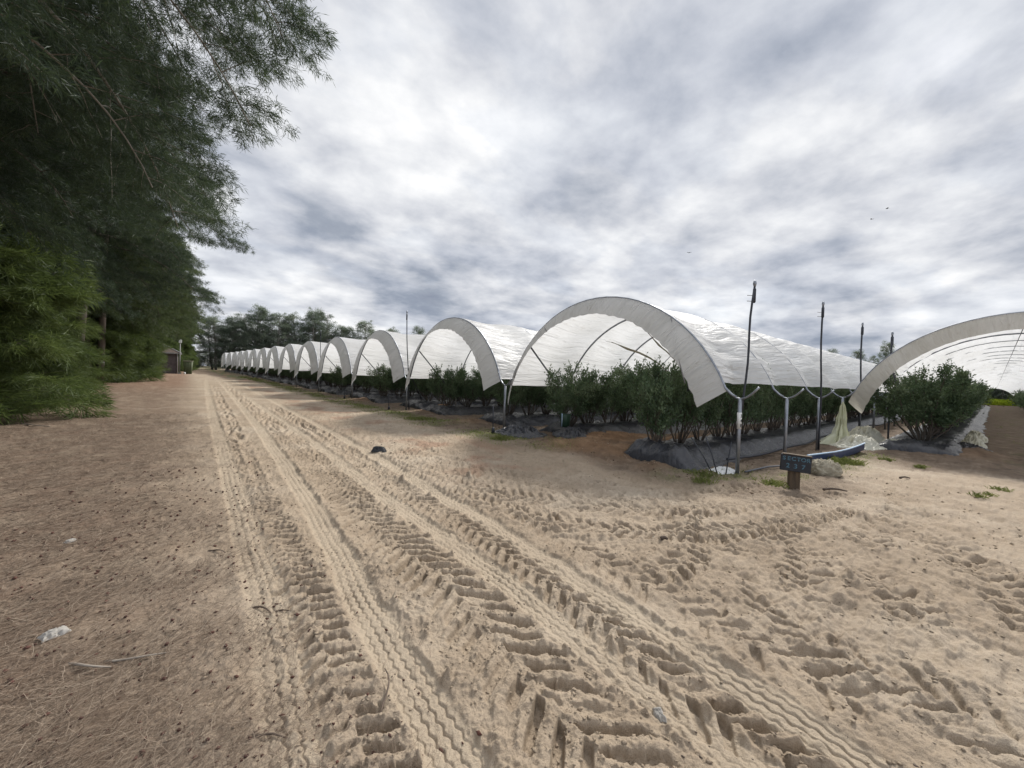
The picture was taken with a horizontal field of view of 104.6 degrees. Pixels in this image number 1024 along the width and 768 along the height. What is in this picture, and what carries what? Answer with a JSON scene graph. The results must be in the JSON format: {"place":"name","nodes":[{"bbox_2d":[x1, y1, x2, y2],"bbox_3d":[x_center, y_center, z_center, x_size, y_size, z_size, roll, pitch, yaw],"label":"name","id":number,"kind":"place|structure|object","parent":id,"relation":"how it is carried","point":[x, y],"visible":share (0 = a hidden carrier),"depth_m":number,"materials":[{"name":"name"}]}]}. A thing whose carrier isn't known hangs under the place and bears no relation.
{"place":"outdoors","nodes":[
{"label":"outdoors","id":0,"kind":"place"},
{"bbox_2d":[0,366,1023,767],"bbox_3d":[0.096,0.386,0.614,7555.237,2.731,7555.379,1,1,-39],"label":"ground","id":1,"kind":"structure","parent":0,"point":[298,432],"depth_m":3.10,"materials":[{"name":"sand"}]},
{"bbox_2d":[3,306,114,401],"bbox_3d":[-20.002,-1.841,15.306,6.127,7.086,6.702,3,1,36],"label":"young casuarina","id":2,"kind":"object","parent":1,"relation":"on","point":[85,346],"depth_m":17.26,"materials":[{"name":"green plant"}]},
{"bbox_2d":[0,200,121,423],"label":"young casuarina","id":3,"kind":"object","parent":1,"relation":"on","point":[34,297],"visible":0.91,"depth_m":11.10,"materials":[{"name":"green plant"}]},
{"bbox_2d":[61,310,99,390],"bbox_3d":[-23.545,-1.740,18.706,5.757,6.076,5.446,2,1,-7],"label":"young casuarina","id":4,"kind":"object","parent":1,"relation":"on","point":[73,318],"depth_m":20.02,"materials":[{"name":"green plant"}]},
{"bbox_2d":[62,302,110,388],"bbox_3d":[-26.720,-2.463,21.318,6.449,7.653,7.055,2,1,21],"label":"young casuarina","id":5,"kind":"object","parent":1,"relation":"on","point":[89,375],"visible":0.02,"depth_m":22.93,"materials":[{"name":"green plant"}]},
{"bbox_2d":[97,236,107,384],"bbox_3d":[-27.790,-5.023,26.826,0.442,10.804,0.416,1,1,-39],"label":"utility pole","id":6,"kind":"object","parent":1,"relation":"on","point":[101,344],"visible":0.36,"depth_m":26.77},
{"bbox_2d":[0,13,215,321],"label":"casuarina tree","id":7,"kind":"object","parent":1,"relation":"on","point":[101,254],"visible":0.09,"depth_m":18.93,"materials":[{"name":"green plant"}]},
{"bbox_2d":[74,270,152,384],"bbox_3d":[-30.867,-3.864,27.317,9.524,10.674,8.706,2,1,14],"label":"young casuarina","id":8,"kind":"object","parent":1,"relation":"on","point":[119,350],"visible":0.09,"depth_m":28.37,"materials":[{"name":"green plant"}]},
{"bbox_2d":[0,0,229,310],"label":"casuarina tree","id":9,"kind":"object","parent":1,"relation":"on","point":[123,222],"visible":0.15,"depth_m":13.22,"materials":[{"name":"green plant"}]},
{"bbox_2d":[0,0,239,259],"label":"casuarina tree","id":10,"kind":"object","parent":1,"relation":"on","point":[34,223],"visible":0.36,"depth_m":10.05,"materials":[{"name":"green plant"}]},
{"bbox_2d":[9,29,255,341],"bbox_3d":[-23.243,-9.367,22.181,12.743,19.997,13.379,2,1,24],"label":"casuarina tree","id":11,"kind":"object","parent":1,"relation":"on","point":[145,275],"visible":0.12,"depth_m":23.50,"materials":[{"name":"green plant"}]},
{"bbox_2d":[107,304,172,382],"bbox_3d":[-33.911,-3.901,32.628,9.076,9.886,9.595,2,1,-29],"label":"young casuarina","id":12,"kind":"object","parent":1,"relation":"on","point":[143,372],"visible":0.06,"depth_m":33.68,"materials":[{"name":"green plant"}]},
{"bbox_2d":[80,162,206,368],"bbox_3d":[-29.166,-8.599,26.762,13.444,17.797,12.890,3,1,44],"label":"casuarina tree","id":13,"kind":"object","parent":1,"relation":"on","point":[153,317],"visible":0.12,"depth_m":27.82,"materials":[{"name":"green plant"}]},
{"bbox_2d":[98,180,225,363],"bbox_3d":[-31.638,-8.620,32.391,13.687,17.272,12.774,2,1,-29],"label":"casuarina tree","id":14,"kind":"object","parent":1,"relation":"on","point":[159,334],"visible":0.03,"depth_m":33.72,"materials":[{"name":"green plant"}]},
{"bbox_2d":[124,253,207,347],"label":"casuarina tree","id":15,"kind":"object","parent":1,"relation":"on","point":[184,321],"visible":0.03,"depth_m":46.21,"materials":[{"name":"green plant"}]},
{"bbox_2d":[0,0,339,248],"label":"casuarina tree","id":16,"kind":"object","parent":1,"relation":"on","point":[13,39],"visible":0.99,"depth_m":8.30,"materials":[{"name":"green plant"}]},
{"bbox_2d":[160,347,181,373],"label":"shed","id":17,"kind":"structure","parent":1,"relation":"on","point":[172,354],"depth_m":56.69,"materials":[{"name":"wood"}]},
{"bbox_2d":[157,336,184,372],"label":"young casuarina","id":18,"kind":"object","parent":1,"relation":"on","point":[170,343],"visible":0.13,"depth_m":61.88,"materials":[{"name":"green plant"}]},
{"bbox_2d":[163,299,201,345],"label":"casuarina tree","id":19,"kind":"object","parent":1,"relation":"on","point":[190,335],"visible":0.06,"depth_m":71.35,"materials":[{"name":"green plant"}]},
{"bbox_2d":[176,336,199,370],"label":"young casuarina","id":20,"kind":"object","parent":1,"relation":"on","point":[188,349],"visible":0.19,"depth_m":76.15,"materials":[{"name":"green plant"}]},
{"bbox_2d":[195,315,222,368],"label":"windbreak tree","id":21,"kind":"object","parent":1,"relation":"on","point":[205,349],"visible":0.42,"depth_m":98.48,"materials":[{"name":"green plant"}]},
{"bbox_2d":[194,315,233,369],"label":"windbreak tree","id":22,"kind":"object","parent":1,"relation":"on","point":[211,321],"visible":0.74,"depth_m":95.83,"materials":[{"name":"green plant"}]},
{"bbox_2d":[210,315,250,369],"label":"windbreak tree","id":23,"kind":"object","parent":1,"relation":"on","point":[233,328],"visible":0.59,"depth_m":97.77,"materials":[{"name":"green plant"}]},
{"bbox_2d":[210,318,253,369],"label":"windbreak tree","id":24,"kind":"object","parent":1,"relation":"on","point":[238,335],"visible":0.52,"depth_m":98.07,"materials":[{"name":"green plant"}]},
{"bbox_2d":[0,461,481,767],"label":"fallen cones","id":25,"kind":"object","parent":1,"relation":"on","point":[478,732],"visible":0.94,"depth_m":2.43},
{"bbox_2d":[227,311,260,351],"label":"windbreak tree","id":26,"kind":"object","parent":1,"relation":"on","point":[245,317],"visible":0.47,"depth_m":100.06,"materials":[{"name":"green plant"}]},
{"bbox_2d":[248,349,260,377],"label":"polytunnel","id":27,"kind":"structure","parent":1,"relation":"on","point":[253,355],"depth_m":53.48,"materials":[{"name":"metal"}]},
{"bbox_2d":[242,310,272,349],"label":"windbreak tree","id":28,"kind":"object","parent":1,"relation":"on","point":[257,323],"visible":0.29,"depth_m":103.40,"materials":[{"name":"green plant"}]},
{"bbox_2d":[239,303,277,349],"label":"windbreak tree","id":29,"kind":"object","parent":1,"relation":"on","point":[261,309],"visible":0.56,"depth_m":102.25,"materials":[{"name":"green plant"}]},
{"bbox_2d":[256,348,276,380],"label":"polytunnel","id":30,"kind":"structure","parent":1,"relation":"on","point":[262,357],"depth_m":48.05,"materials":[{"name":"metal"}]},
{"bbox_2d":[258,312,296,348],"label":"windbreak tree","id":31,"kind":"object","parent":1,"relation":"on","point":[271,316],"visible":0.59,"depth_m":104.02,"materials":[{"name":"green plant"}]},
{"bbox_2d":[265,346,294,382],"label":"polytunnel","id":32,"kind":"structure","parent":1,"relation":"on","point":[273,357],"depth_m":42.38,"materials":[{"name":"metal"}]},
{"bbox_2d":[270,320,305,345],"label":"windbreak tree","id":33,"kind":"object","parent":1,"relation":"on","point":[288,333],"visible":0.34,"depth_m":106.33,"materials":[{"name":"green plant"}]},
{"bbox_2d":[0,412,590,767],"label":"needle litter","id":34,"kind":"object","parent":1,"relation":"on","point":[100,726],"visible":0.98,"depth_m":2.27,"materials":[{"name":"plant"}]},
{"bbox_2d":[37,625,71,642],"bbox_3d":[-2.747,1.490,2.379,0.081,0.039,0.131,2,1,28],"label":"paper scrap","id":35,"kind":"object","parent":34,"relation":"on","point":[62,630],"visible":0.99,"depth_m":2.36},
{"bbox_2d":[280,311,310,346],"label":"windbreak tree","id":36,"kind":"object","parent":1,"relation":"on","point":[291,316],"visible":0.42,"depth_m":107.57,"materials":[{"name":"green plant"}]},
{"bbox_2d":[278,344,328,386],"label":"polytunnel","id":37,"kind":"structure","parent":1,"relation":"on","point":[288,356],"depth_m":37.05,"materials":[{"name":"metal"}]},
{"bbox_2d":[299,310,326,342],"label":"windbreak tree","id":38,"kind":"object","parent":1,"relation":"on","point":[311,315],"visible":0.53,"depth_m":109.74,"materials":[{"name":"green plant"}]},
{"bbox_2d":[300,307,333,342],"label":"windbreak tree","id":39,"kind":"object","parent":1,"relation":"on","point":[317,314],"visible":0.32,"depth_m":111.75,"materials":[{"name":"green plant"}]},
{"bbox_2d":[294,341,355,391],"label":"polytunnel","id":40,"kind":"structure","parent":1,"relation":"on","point":[308,356],"depth_m":31.48,"materials":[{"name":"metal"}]},
{"bbox_2d":[314,313,341,341],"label":"windbreak tree","id":41,"kind":"object","parent":1,"relation":"on","point":[328,322],"visible":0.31,"depth_m":113.14,"materials":[{"name":"green plant"}]},
{"bbox_2d":[349,320,375,339],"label":"windbreak tree","id":42,"kind":"object","parent":1,"relation":"on","point":[360,331],"visible":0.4,"depth_m":119.69,"materials":[{"name":"green plant"}]},
{"bbox_2d":[317,337,431,398],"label":"polytunnel","id":43,"kind":"structure","parent":1,"relation":"on","point":[342,352],"depth_m":25.80,"materials":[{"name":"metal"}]},
{"bbox_2d":[327,389,425,394],"bbox_3d":[2.520,0.943,41.073,40.072,0.483,3.121,1,1,-39],"label":"mulch bed","id":44,"kind":"object","parent":1,"relation":"on","point":[340,392],"visible":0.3,"depth_m":28.64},
{"bbox_2d":[328,364,352,389],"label":"blueberry bush","id":45,"kind":"object","parent":44,"relation":"on","point":[336,379],"visible":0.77,"depth_m":28.33,"materials":[{"name":"green plant"}]},
{"bbox_2d":[349,392,433,397],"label":"mulch bed","id":46,"kind":"object","parent":1,"relation":"on","point":[358,395],"visible":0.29,"depth_m":25.81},
{"bbox_2d":[356,375,374,392],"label":"blueberry bush","id":47,"kind":"object","parent":46,"relation":"on","point":[364,378],"visible":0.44,"depth_m":25.55,"materials":[{"name":"green plant"}]},
{"bbox_2d":[351,330,455,409],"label":"polytunnel","id":48,"kind":"structure","parent":1,"relation":"on","point":[386,348],"depth_m":20.46,"materials":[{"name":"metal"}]},
{"bbox_2d":[367,394,494,403],"bbox_3d":[7.217,1.241,35.492,40.074,0.505,3.121,1,1,-39],"label":"mulch bed","id":49,"kind":"object","parent":1,"relation":"on","point":[380,399],"visible":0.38,"depth_m":23.09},
{"bbox_2d":[364,363,398,396],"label":"blueberry bush","id":50,"kind":"object","parent":49,"relation":"on","point":[381,382],"visible":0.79,"depth_m":23.02,"materials":[{"name":"green plant"}]},
{"bbox_2d":[387,367,410,395],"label":"blueberry bush","id":51,"kind":"object","parent":49,"relation":"on","point":[396,385],"visible":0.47,"depth_m":23.58,"materials":[{"name":"green plant"}]},
{"bbox_2d":[400,399,553,408],"bbox_3d":[10.279,1.427,32.603,40.064,0.472,3.094,1,1,-39],"label":"mulch bed","id":52,"kind":"object","parent":1,"relation":"on","point":[416,404],"visible":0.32,"depth_m":20.37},
{"bbox_2d":[416,379,439,400],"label":"blueberry bush","id":53,"kind":"object","parent":52,"relation":"on","point":[422,385],"visible":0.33,"depth_m":20.35,"materials":[{"name":"green plant"}]},
{"bbox_2d":[404,317,607,427],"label":"polytunnel","id":54,"kind":"structure","parent":1,"relation":"on","point":[493,353],"depth_m":15.06,"materials":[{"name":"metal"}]},
{"bbox_2d":[0,426,1022,767],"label":"plant debris","id":55,"kind":"object","parent":1,"relation":"on","point":[514,626],"visible":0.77,"depth_m":2.67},
{"bbox_2d":[422,403,609,415],"bbox_3d":[11.917,1.530,29.916,40.070,0.476,2.801,1,1,-39],"label":"mulch bed","id":56,"kind":"object","parent":1,"relation":"on","point":[472,409],"visible":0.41,"depth_m":17.73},
{"bbox_2d":[427,363,468,405],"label":"blueberry bush","id":57,"kind":"object","parent":56,"relation":"on","point":[452,391],"visible":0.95,"depth_m":17.48,"materials":[{"name":"green plant"}]},
{"bbox_2d":[451,366,483,406],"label":"blueberry bush","id":58,"kind":"object","parent":56,"relation":"on","point":[472,389],"visible":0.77,"depth_m":17.99,"materials":[{"name":"green plant"}]},
{"bbox_2d":[470,365,500,405],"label":"blueberry bush","id":59,"kind":"object","parent":56,"relation":"on","point":[489,394],"visible":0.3,"depth_m":18.67,"materials":[{"name":"green plant"}]},
{"bbox_2d":[495,424,546,438],"bbox_3d":[0.261,1.337,11.584,1.365,0.316,1.660,2,1,-26],"label":"film heap","id":60,"kind":"object","parent":1,"relation":"on","point":[524,430],"visible":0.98,"depth_m":11.28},
{"bbox_2d":[76,437,1023,767],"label":"sand clods","id":61,"kind":"object","parent":1,"relation":"on","point":[624,741],"visible":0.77,"depth_m":2.39,"materials":[{"name":"sand"}]},
{"bbox_2d":[552,426,588,438],"bbox_3d":[1.691,1.318,10.961,1.034,0.284,1.722,2,1,-9],"label":"film heap","id":62,"kind":"object","parent":1,"relation":"on","point":[568,432],"visible":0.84,"depth_m":10.69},
{"bbox_2d":[478,409,678,426],"bbox_3d":[14.729,1.681,26.888,40.058,0.464,2.785,1,1,-39],"label":"mulch bed","id":63,"kind":"object","parent":1,"relation":"on","point":[536,419],"visible":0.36,"depth_m":14.56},
{"bbox_2d":[489,379,530,414],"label":"blueberry bush","id":64,"kind":"object","parent":63,"relation":"on","point":[516,392],"visible":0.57,"depth_m":14.42,"materials":[{"name":"green plant"}]},
{"bbox_2d":[517,386,548,414],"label":"blueberry bush","id":65,"kind":"object","parent":63,"relation":"on","point":[536,392],"visible":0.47,"depth_m":15.07,"materials":[{"name":"green plant"}]},
{"bbox_2d":[205,363,1020,407],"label":"distant bushes","id":66,"kind":"object","parent":1,"relation":"on","point":[1012,399],"depth_m":52.08,"materials":[{"name":"green plant"}]},
{"bbox_2d":[238,376,1021,480],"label":"verge grass","id":67,"kind":"structure","parent":1,"relation":"on","point":[286,388],"depth_m":16.27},
{"bbox_2d":[539,411,854,434],"bbox_3d":[21.708,1.898,28.261,52.068,0.486,2.839,1,1,-39],"label":"mulch bed","id":68,"kind":"object","parent":1,"relation":"on","point":[632,426],"visible":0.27,"depth_m":12.57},
{"bbox_2d":[543,364,599,426],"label":"blueberry bush","id":69,"kind":"object","parent":68,"relation":"on","point":[579,398],"visible":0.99,"depth_m":11.63,"materials":[{"name":"green plant"}]},
{"bbox_2d":[557,359,620,423],"bbox_3d":[2.296,0.294,12.587,1.819,2.183,1.988,2,1,-24],"label":"blueberry bush","id":70,"kind":"object","parent":68,"relation":"on","point":[603,392],"visible":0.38,"depth_m":12.27,"materials":[{"name":"green plant"}]},
{"bbox_2d":[592,371,636,422],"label":"blueberry bush","id":71,"kind":"object","parent":68,"relation":"on","point":[624,403],"visible":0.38,"depth_m":12.92,"materials":[{"name":"green plant"}]},
{"bbox_2d":[602,359,652,421],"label":"blueberry bush","id":72,"kind":"object","parent":68,"relation":"on","point":[632,405],"visible":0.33,"depth_m":13.58,"materials":[{"name":"green plant"}]},
{"bbox_2d":[682,467,725,477],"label":"grass tuft","id":73,"kind":"object","parent":1,"relation":"on","point":[705,473],"visible":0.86,"depth_m":7.24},
{"bbox_2d":[508,296,902,473],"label":"polytunnel","id":74,"kind":"structure","parent":1,"relation":"on","point":[603,335],"depth_m":11.27,"materials":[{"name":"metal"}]},
{"bbox_2d":[820,402,849,444],"bbox_3d":[9.946,1.188,12.011,1.400,1.295,1.181,2,1,-9],"label":"hanging film","id":75,"kind":"object","parent":74,"relation":"hanging from","point":[840,430],"visible":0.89,"depth_m":12.11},
{"bbox_2d":[742,280,756,410],"bbox_3d":[4.515,-0.751,7.590,0.362,2.523,0.128,1,1,-39],"label":"sprinkler riser","id":76,"kind":"object","parent":1,"relation":"on","point":[753,299],"visible":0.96,"depth_m":7.56,"materials":[{"name":"metal"}]},
{"bbox_2d":[624,413,904,471],"bbox_3d":[24.064,1.967,25.562,55.054,0.587,1.994,1,1,-39],"label":"mulch bed","id":77,"kind":"object","parent":1,"relation":"on","point":[686,454],"visible":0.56,"depth_m":9.35,"materials":[{"name":"plastic"}]},
{"bbox_2d":[621,352,690,442],"bbox_3d":[3.079,0.374,8.697,1.467,2.184,1.371,1,1,-45],"label":"blueberry bush","id":78,"kind":"object","parent":77,"relation":"on","point":[657,421],"visible":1,"depth_m":8.44,"materials":[{"name":"green plant"}]},
{"bbox_2d":[648,355,709,442],"bbox_3d":[3.968,0.319,9.293,1.626,2.342,1.415,3,1,40],"label":"blueberry bush","id":79,"kind":"object","parent":77,"relation":"on","point":[695,411],"visible":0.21,"depth_m":9.18,"materials":[{"name":"green plant"}]},
{"bbox_2d":[668,366,733,439],"bbox_3d":[4.747,0.525,9.891,1.339,1.955,1.392,2,1,-32],"label":"blueberry bush","id":80,"kind":"object","parent":77,"relation":"on","point":[715,411],"visible":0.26,"depth_m":9.77,"materials":[{"name":"green plant"}]},
{"bbox_2d":[703,383,750,436],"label":"blueberry bush","id":81,"kind":"object","parent":77,"relation":"on","point":[730,406],"visible":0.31,"depth_m":10.23,"materials":[{"name":"green plant"}]},
{"bbox_2d":[721,359,768,435],"bbox_3d":[6.276,0.409,11.054,1.538,2.282,1.680,2,1,-29],"label":"blueberry bush","id":82,"kind":"object","parent":77,"relation":"on","point":[754,398],"visible":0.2,"depth_m":10.54,"materials":[{"name":"green plant"}]},
{"bbox_2d":[733,384,772,433],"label":"blueberry bush","id":83,"kind":"object","parent":77,"relation":"on","point":[762,406],"visible":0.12,"depth_m":11.31,"materials":[{"name":"green plant"}]},
{"bbox_2d":[748,385,781,430],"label":"blueberry bush","id":84,"kind":"object","parent":77,"relation":"on","point":[759,424],"visible":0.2,"depth_m":12.21,"materials":[{"name":"green plant"}]},
{"bbox_2d":[765,385,795,429],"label":"blueberry bush","id":85,"kind":"object","parent":77,"relation":"on","point":[779,409],"visible":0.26,"depth_m":12.66,"materials":[{"name":"green plant"}]},
{"bbox_2d":[771,385,798,427],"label":"blueberry bush","id":86,"kind":"object","parent":77,"relation":"on","point":[790,407],"visible":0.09,"depth_m":13.42,"materials":[{"name":"green plant"}]},
{"bbox_2d":[779,386,812,426],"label":"blueberry bush","id":87,"kind":"object","parent":77,"relation":"on","point":[800,400],"visible":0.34,"depth_m":13.98,"materials":[{"name":"green plant"}]},
{"bbox_2d":[788,387,819,425],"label":"blueberry bush","id":88,"kind":"object","parent":77,"relation":"on","point":[806,412],"visible":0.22,"depth_m":14.48,"materials":[{"name":"green plant"}]},
{"bbox_2d":[794,386,826,424],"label":"blueberry bush","id":89,"kind":"object","parent":77,"relation":"on","point":[812,409],"visible":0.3,"depth_m":15.05,"materials":[{"name":"green plant"}]},
{"bbox_2d":[805,387,837,423],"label":"blueberry bush","id":90,"kind":"object","parent":77,"relation":"on","point":[828,404],"visible":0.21,"depth_m":15.59,"materials":[{"name":"green plant"}]},
{"bbox_2d":[821,388,848,421],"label":"blueberry bush","id":91,"kind":"object","parent":77,"relation":"on","point":[840,392],"visible":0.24,"depth_m":16.73,"materials":[{"name":"green plant"}]},
{"bbox_2d":[752,476,789,488],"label":"grass tuft","id":92,"kind":"object","parent":1,"relation":"on","point":[775,483],"visible":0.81,"depth_m":6.72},
{"bbox_2d":[779,452,812,489],"bbox_3d":[4.673,1.472,6.551,0.434,0.651,0.208,2,1,26],"label":"sector sign","id":93,"kind":"object","parent":1,"relation":"on","point":[794,465],"visible":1,"depth_m":6.49,"materials":[{"name":"brown wood"}]},
{"bbox_2d":[726,419,900,459],"bbox_3d":[16.589,1.867,18.037,31.402,0.112,0.200,1,1,-39],"label":"irrigation hose","id":94,"kind":"object","parent":1,"relation":"on","point":[768,452],"visible":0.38,"depth_m":9.62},
{"bbox_2d":[817,301,824,449],"bbox_3d":[8.192,-0.196,10.523,0.328,3.990,0.100,2,1,-25],"label":"sprinkler riser","id":95,"kind":"object","parent":1,"relation":"on","point":[822,317],"visible":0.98,"depth_m":10.52,"materials":[{"name":"metal"}]},
{"bbox_2d":[811,458,842,476],"bbox_3d":[6.038,1.614,7.638,0.546,0.343,0.435,2,1,6],"label":"stone","id":96,"kind":"object","parent":1,"relation":"on","point":[825,467],"visible":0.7,"depth_m":7.50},
{"bbox_2d":[807,442,864,459],"bbox_3d":[7.845,1.646,9.560,3.353,0.291,0.249,2,1,-32],"label":"trough","id":97,"kind":"object","parent":1,"relation":"on","point":[848,451],"visible":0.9,"depth_m":9.43,"materials":[{"name":"blue plastic"}]},
{"bbox_2d":[827,455,869,465],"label":"grass tuft","id":98,"kind":"object","parent":1,"relation":"on","point":[846,461],"visible":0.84,"depth_m":8.68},
{"bbox_2d":[830,434,886,450],"bbox_3d":[10.094,1.667,11.523,1.494,0.399,1.147,2,1,12],"label":"film heap","id":99,"kind":"object","parent":1,"relation":"on","point":[853,440],"visible":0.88,"depth_m":11.30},
{"bbox_2d":[849,425,885,442],"bbox_3d":[11.226,1.589,12.587,1.572,0.562,0.854,2,1,1],"label":"film heap","id":100,"kind":"object","parent":1,"relation":"on","point":[868,431],"visible":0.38,"depth_m":12.44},
{"bbox_2d":[875,340,897,361],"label":"windbreak tree","id":101,"kind":"object","parent":1,"relation":"on","point":[886,352],"visible":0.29,"depth_m":110.11,"materials":[{"name":"green plant"}]},
{"bbox_2d":[878,405,990,455],"bbox_3d":[39.918,2.467,34.524,75.066,0.466,2.418,1,1,-39],"label":"mulch bed","id":102,"kind":"object","parent":1,"relation":"on","point":[948,441],"visible":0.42,"depth_m":11.69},
{"bbox_2d":[870,359,995,440],"bbox_3d":[12.050,0.532,11.831,2.298,2.503,2.554,2,1,8],"label":"blueberry bush","id":103,"kind":"object","parent":102,"relation":"on","point":[910,406],"visible":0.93,"depth_m":11.36,"materials":[{"name":"green plant"}]},
{"bbox_2d":[903,371,965,435],"bbox_3d":[13.953,0.698,13.097,1.916,2.231,1.440,1,1,-37],"label":"blueberry bush","id":104,"kind":"object","parent":102,"relation":"on","point":[928,427],"visible":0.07,"depth_m":12.95,"materials":[{"name":"green plant"}]},
{"bbox_2d":[906,368,984,433],"bbox_3d":[15.021,0.638,14.091,2.045,2.407,1.910,2,1,-10],"label":"blueberry bush","id":105,"kind":"object","parent":102,"relation":"on","point":[943,428],"visible":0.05,"depth_m":13.56,"materials":[{"name":"green plant"}]},
{"bbox_2d":[961,435,987,448],"bbox_3d":[14.104,1.718,12.115,2.252,0.360,0.579,1,1,-42],"label":"film heap","id":106,"kind":"object","parent":102,"relation":"on","point":[973,439],"visible":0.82,"depth_m":11.80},
{"bbox_2d":[846,311,1023,428],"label":"polytunnel","id":107,"kind":"structure","parent":1,"relation":"on","point":[989,349],"depth_m":13.81,"materials":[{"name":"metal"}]},
{"bbox_2d":[79,0,1023,395],"label":"sky","id":108,"kind":"structure","parent":0,"point":[519,163],"materials":[{"name":"grey"}]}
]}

